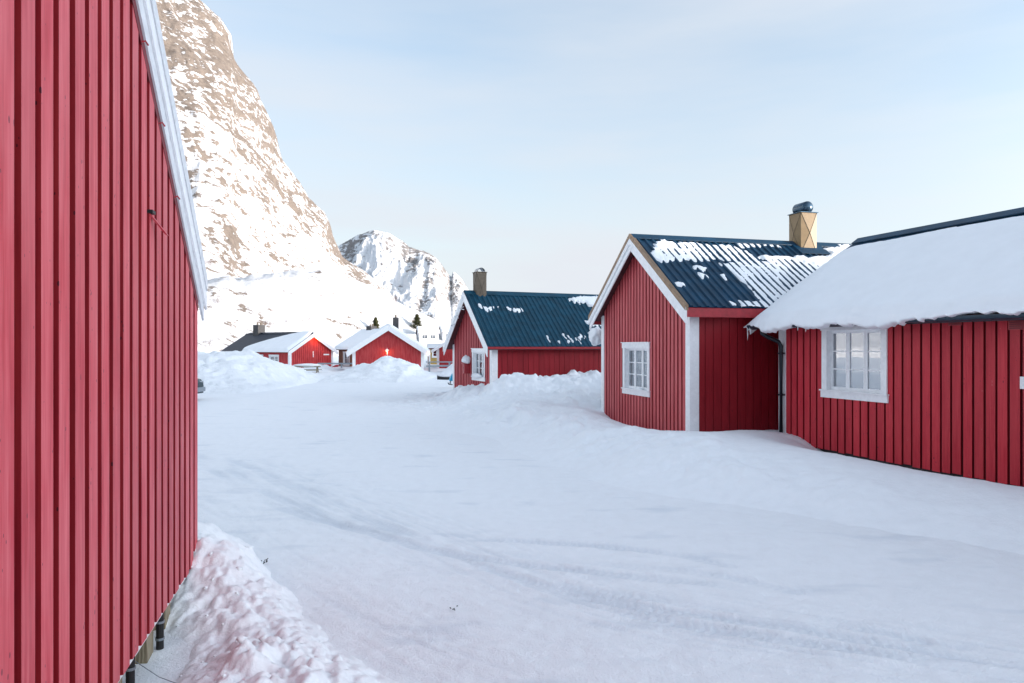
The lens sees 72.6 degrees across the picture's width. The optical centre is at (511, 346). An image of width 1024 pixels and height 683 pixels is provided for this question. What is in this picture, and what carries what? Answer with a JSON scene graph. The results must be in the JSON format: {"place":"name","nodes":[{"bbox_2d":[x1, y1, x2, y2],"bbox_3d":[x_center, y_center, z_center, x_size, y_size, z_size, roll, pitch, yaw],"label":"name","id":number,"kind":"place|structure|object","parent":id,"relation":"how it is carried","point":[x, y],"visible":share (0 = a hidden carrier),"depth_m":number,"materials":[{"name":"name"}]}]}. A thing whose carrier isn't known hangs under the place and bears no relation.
{"place":"outdoors","nodes":[
{"label":"outdoors","id":0,"kind":"place"},
{"bbox_2d":[156,0,444,355],"bbox_3d":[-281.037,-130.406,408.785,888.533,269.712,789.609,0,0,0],"label":"mountain","id":1,"kind":"structure","parent":0,"point":[270,249],"depth_m":274.54,"materials":[{"name":"white snow"}]},
{"bbox_2d":[205,259,397,345],"bbox_3d":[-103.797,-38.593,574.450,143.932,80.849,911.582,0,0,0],"label":"shrubs","id":2,"kind":"object","parent":1,"relation":"on","point":[271,319],"visible":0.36,"depth_m":153.69,"materials":[{"name":"brown plant"}]},
{"bbox_2d":[372,317,379,328],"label":"spruce tree","id":3,"kind":"object","parent":1,"relation":"on","point":[376,322],"visible":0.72,"depth_m":172.75,"materials":[{"name":"green plant"}]},
{"bbox_2d":[407,314,425,328],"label":"spruce tree","id":4,"kind":"object","parent":1,"relation":"on","point":[417,319],"visible":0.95,"depth_m":188.71,"materials":[{"name":"green plant"}]},
{"bbox_2d":[415,327,439,344],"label":"white house","id":5,"kind":"structure","parent":1,"relation":"on","point":[425,338],"depth_m":181.22,"materials":[{"name":"paint"}]},
{"bbox_2d":[422,334,427,338],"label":"window","id":6,"kind":"structure","parent":5,"relation":"in","point":[424,336],"depth_m":181.54,"materials":[{"name":"white paint"}]},
{"bbox_2d":[417,326,439,332],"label":"roof snow","id":7,"kind":"structure","parent":5,"relation":"on","point":[428,329],"depth_m":182.16,"materials":[{"name":"white snow"}]},
{"bbox_2d":[430,334,435,338],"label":"window","id":8,"kind":"structure","parent":5,"relation":"in","point":[432,336],"depth_m":181.48,"materials":[{"name":"white paint"}]},
{"bbox_2d":[439,326,447,341],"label":"white house","id":9,"kind":"structure","parent":1,"relation":"on","point":[443,335],"depth_m":190.61,"materials":[{"name":"paint"}]},
{"bbox_2d":[440,325,449,331],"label":"roof snow","id":10,"kind":"structure","parent":9,"relation":"on","point":[444,328],"depth_m":192.00,"materials":[{"name":"white snow"}]},
{"bbox_2d":[338,230,467,324],"bbox_3d":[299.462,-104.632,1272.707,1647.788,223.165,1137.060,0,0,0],"label":"mountain","id":11,"kind":"structure","parent":0,"point":[420,281],"depth_m":1180.19,"materials":[{"name":"white snow"}]},
{"bbox_2d":[427,343,439,363],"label":"ochre shed","id":12,"kind":"structure","parent":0,"point":[433,355],"depth_m":74.13,"materials":[{"name":"paint"}]},
{"bbox_2d":[432,351,436,357],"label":"window","id":13,"kind":"structure","parent":12,"relation":"in","point":[434,355],"depth_m":74.16,"materials":[{"name":"white paint"}]},
{"bbox_2d":[122,354,1023,682],"bbox_3d":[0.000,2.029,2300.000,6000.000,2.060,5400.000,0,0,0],"label":"snow ground","id":14,"kind":"structure","parent":0,"point":[382,538],"depth_m":6.08,"materials":[{"name":"white snow"}]},
{"bbox_2d":[0,0,206,682],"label":"red cabin","id":15,"kind":"object","parent":14,"relation":"on","point":[103,283],"visible":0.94,"depth_m":3.17,"materials":[{"name":"paint"}]},
{"bbox_2d":[135,661,174,682],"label":"wire","id":16,"kind":"object","parent":15,"relation":"attached to","point":[154,673],"visible":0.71,"depth_m":3.83,"materials":[{"name":"metal"}]},
{"bbox_2d":[198,378,204,393],"bbox_3d":[-13.510,1.225,24.955,4.420,1.450,1.950,0,0,0],"label":"parked car","id":17,"kind":"object","parent":14,"relation":"on","point":[201,388],"visible":0.09,"depth_m":25.43,"materials":[{"name":"grey paint"}]},
{"bbox_2d":[198,349,325,393],"bbox_3d":[-19.650,1.115,36.046,18.180,1.922,15.444,0,0,0],"label":"snow pile","id":18,"kind":"object","parent":14,"relation":"on","point":[241,372],"visible":0.42,"depth_m":33.10,"materials":[{"name":"white snow"}]},
{"bbox_2d":[153,522,398,682],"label":"snow bank","id":19,"kind":"structure","parent":14,"relation":"on","point":[283,624],"depth_m":4.73,"materials":[{"name":"white snow"}]},
{"bbox_2d":[176,538,342,682],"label":"snow chunks","id":20,"kind":"object","parent":19,"relation":"on","point":[241,639],"visible":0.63,"depth_m":4.30,"materials":[{"name":"white snow"}]},
{"bbox_2d":[220,323,337,367],"bbox_3d":[-22.326,-0.020,66.731,10.300,4.560,5.664,0,0,35],"label":"red cabin","id":21,"kind":"object","parent":14,"relation":"on","point":[311,348],"visible":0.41,"depth_m":64.51,"materials":[{"name":"paint"}]},
{"bbox_2d":[269,355,278,361],"bbox_3d":[-21.555,1.160,63.276,1.450,0.780,0.202,0,0,35],"label":"window","id":22,"kind":"structure","parent":21,"relation":"in","point":[273,357],"depth_m":63.26,"materials":[{"name":"white paint"}]},
{"bbox_2d":[242,331,311,351],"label":"roof snow","id":23,"kind":"structure","parent":21,"relation":"on","point":[285,343],"depth_m":63.64,"materials":[{"name":"white snow"}]},
{"bbox_2d":[248,332,313,333],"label":"roof snow","id":24,"kind":"structure","parent":21,"relation":"on","point":[276,332],"depth_m":67.18,"materials":[{"name":"white snow"}]},
{"bbox_2d":[295,366,321,372],"bbox_3d":[-15.242,1.785,52.000,1.800,0.600,1.640,0,0,-6],"label":"picnic table","id":25,"kind":"object","parent":14,"relation":"on","point":[316,369],"visible":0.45,"depth_m":51.81,"materials":[{"name":"wood"}]},
{"bbox_2d":[293,363,319,367],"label":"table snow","id":26,"kind":"structure","parent":25,"relation":"on","point":[306,365],"depth_m":51.66,"materials":[{"name":"white snow"}]},
{"bbox_2d":[302,364,344,371],"bbox_3d":[-15.400,1.746,56.080,3.600,0.601,6.240,0,0,0],"label":"snow pile","id":27,"kind":"object","parent":14,"relation":"on","point":[325,368],"visible":0.59,"depth_m":54.71,"materials":[{"name":"white snow"}]},
{"bbox_2d":[317,363,351,367],"bbox_3d":[-15.256,1.854,63.000,4.600,0.720,0.200,0,0,0],"label":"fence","id":28,"kind":"object","parent":14,"relation":"on","point":[334,363],"visible":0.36,"depth_m":62.90,"materials":[{"name":"wood"}]},
{"bbox_2d":[336,324,376,365],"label":"brown cabin","id":29,"kind":"object","parent":14,"relation":"on","point":[343,358],"visible":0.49,"depth_m":67.42,"materials":[{"name":"brown wood"}]},
{"bbox_2d":[343,352,349,365],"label":"window","id":30,"kind":"structure","parent":29,"relation":"in","point":[346,359],"depth_m":67.25,"materials":[{"name":"white paint"}]},
{"bbox_2d":[334,324,387,350],"bbox_3d":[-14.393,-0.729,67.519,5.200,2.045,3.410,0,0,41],"label":"roof snow","id":31,"kind":"structure","parent":29,"relation":"on","point":[355,338],"depth_m":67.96,"materials":[{"name":"white snow"}]},
{"bbox_2d":[317,356,438,382],"bbox_3d":[-7.900,1.331,43.988,6.400,1.472,14.016,0,0,0],"label":"snow pile","id":32,"kind":"object","parent":14,"relation":"on","point":[388,369],"visible":0.93,"depth_m":40.10,"materials":[{"name":"white snow"}]},
{"bbox_2d":[346,315,429,369],"bbox_3d":[-10.115,-0.120,58.021,6.384,4.760,7.800,0,0,-7],"label":"red cabin","id":33,"kind":"object","parent":14,"relation":"on","point":[376,345],"visible":0.73,"depth_m":54.45,"materials":[{"name":"paint"}]},
{"bbox_2d":[388,323,429,351],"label":"roof snow","id":34,"kind":"structure","parent":33,"relation":"on","point":[409,337],"depth_m":54.61,"materials":[{"name":"white snow"}]},
{"bbox_2d":[426,361,452,371],"bbox_3d":[-3.625,1.528,52.615,5.600,0.800,1.370,0,0,0],"label":"fence","id":35,"kind":"object","parent":14,"relation":"on","point":[428,365],"visible":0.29,"depth_m":51.95,"materials":[{"name":"wood"}]},
{"bbox_2d":[431,343,452,367],"bbox_3d":[-3.144,0.325,64.598,6.048,3.470,7.700,0,0,17],"label":"red cabin","id":36,"kind":"object","parent":14,"relation":"on","point":[446,356],"visible":0.11,"depth_m":61.74,"materials":[{"name":"paint"}]},
{"bbox_2d":[437,375,449,379],"bbox_3d":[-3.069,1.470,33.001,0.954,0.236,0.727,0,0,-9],"label":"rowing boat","id":37,"kind":"object","parent":14,"relation":"on","point":[439,377],"visible":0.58,"depth_m":32.70,"materials":[{"name":"black"}]},
{"bbox_2d":[439,363,452,374],"bbox_3d":[-2.050,1.384,47.920,5.900,1.351,8.160,0,0,0],"label":"snow pile","id":38,"kind":"object","parent":14,"relation":"on","point":[448,370],"visible":0.12,"depth_m":45.65,"materials":[{"name":"white snow"}]},
{"bbox_2d":[443,268,600,387],"bbox_3d":[2.145,-0.325,26.910,8.777,5.070,4.778,0,0,-23],"label":"red cabin","id":39,"kind":"object","parent":14,"relation":"on","point":[494,343],"visible":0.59,"depth_m":24.82,"materials":[{"name":"paint"}]},
{"bbox_2d":[461,362,470,376],"bbox_3d":[-1.675,0.831,25.423,0.280,0.555,0.300,0,0,-23],"label":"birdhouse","id":40,"kind":"object","parent":39,"relation":"attached to","point":[466,368],"visible":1,"depth_m":25.34,"materials":[{"name":"red wood"}]},
{"bbox_2d":[462,355,470,363],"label":"roof snow","id":41,"kind":"structure","parent":40,"relation":"on","point":[466,359],"depth_m":25.30,"materials":[{"name":"white snow"}]},
{"bbox_2d":[471,373,481,378],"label":"sill snow","id":42,"kind":"structure","parent":39,"relation":"on","point":[475,375],"depth_m":24.56,"materials":[{"name":"white snow"}]},
{"bbox_2d":[471,348,484,381],"bbox_3d":[-1.128,0.643,24.637,0.224,1.148,1.355,0,0,-23],"label":"window","id":43,"kind":"structure","parent":39,"relation":"in","point":[478,354],"depth_m":24.77,"materials":[{"name":"white paint"}]},
{"bbox_2d":[478,295,600,343],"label":"roof snow","id":44,"kind":"structure","parent":39,"relation":"on","point":[589,301],"depth_m":26.58,"materials":[{"name":"white snow"}]},
{"bbox_2d":[367,370,1023,553],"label":"snow bank","id":45,"kind":"structure","parent":14,"relation":"on","point":[563,420],"depth_m":9.71,"materials":[{"name":"white snow"}]},
{"bbox_2d":[588,201,850,431],"bbox_3d":[6.836,-0.810,17.212,8.565,5.500,5.145,0,0,-15],"label":"red cabin","id":46,"kind":"object","parent":14,"relation":"on","point":[689,357],"visible":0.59,"depth_m":14.89,"materials":[{"name":"paint"}]},
{"bbox_2d":[589,326,600,345],"bbox_3d":[2.349,-0.290,19.517,0.425,0.570,1.048,0,0,0],"label":"snow lump","id":47,"kind":"object","parent":46,"relation":"on","point":[595,336],"visible":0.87,"depth_m":19.15,"materials":[{"name":"white snow"}]},
{"bbox_2d":[621,342,649,396],"bbox_3d":[2.961,0.523,16.375,0.224,1.246,1.493,0,0,-15],"label":"window","id":48,"kind":"structure","parent":46,"relation":"in","point":[636,355],"depth_m":16.48,"materials":[{"name":"white paint"}]},
{"bbox_2d":[650,239,849,306],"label":"roof snow","id":49,"kind":"structure","parent":46,"relation":"on","point":[658,254],"depth_m":15.69,"materials":[{"name":"white snow"}]},
{"bbox_2d":[747,207,1023,486],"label":"red cabin","id":50,"kind":"object","parent":14,"relation":"on","point":[943,395],"visible":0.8,"depth_m":10.78,"materials":[{"name":"paint"}]},
{"bbox_2d":[819,326,888,402],"bbox_3d":[5.858,0.220,11.879,0.216,1.381,1.483,0,0,-18],"label":"window","id":51,"kind":"structure","parent":50,"relation":"in","point":[854,360],"depth_m":11.91,"materials":[{"name":"white paint"}]},
{"bbox_2d":[743,216,1023,332],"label":"roof snow","id":52,"kind":"structure","parent":50,"relation":"on","point":[976,268],"depth_m":11.07,"materials":[{"name":"white snow"}]},
{"bbox_2d":[201,0,1023,294],"label":"sky","id":53,"kind":"structure","parent":0,"point":[523,142],"materials":[{"name":"blue"}]}
]}

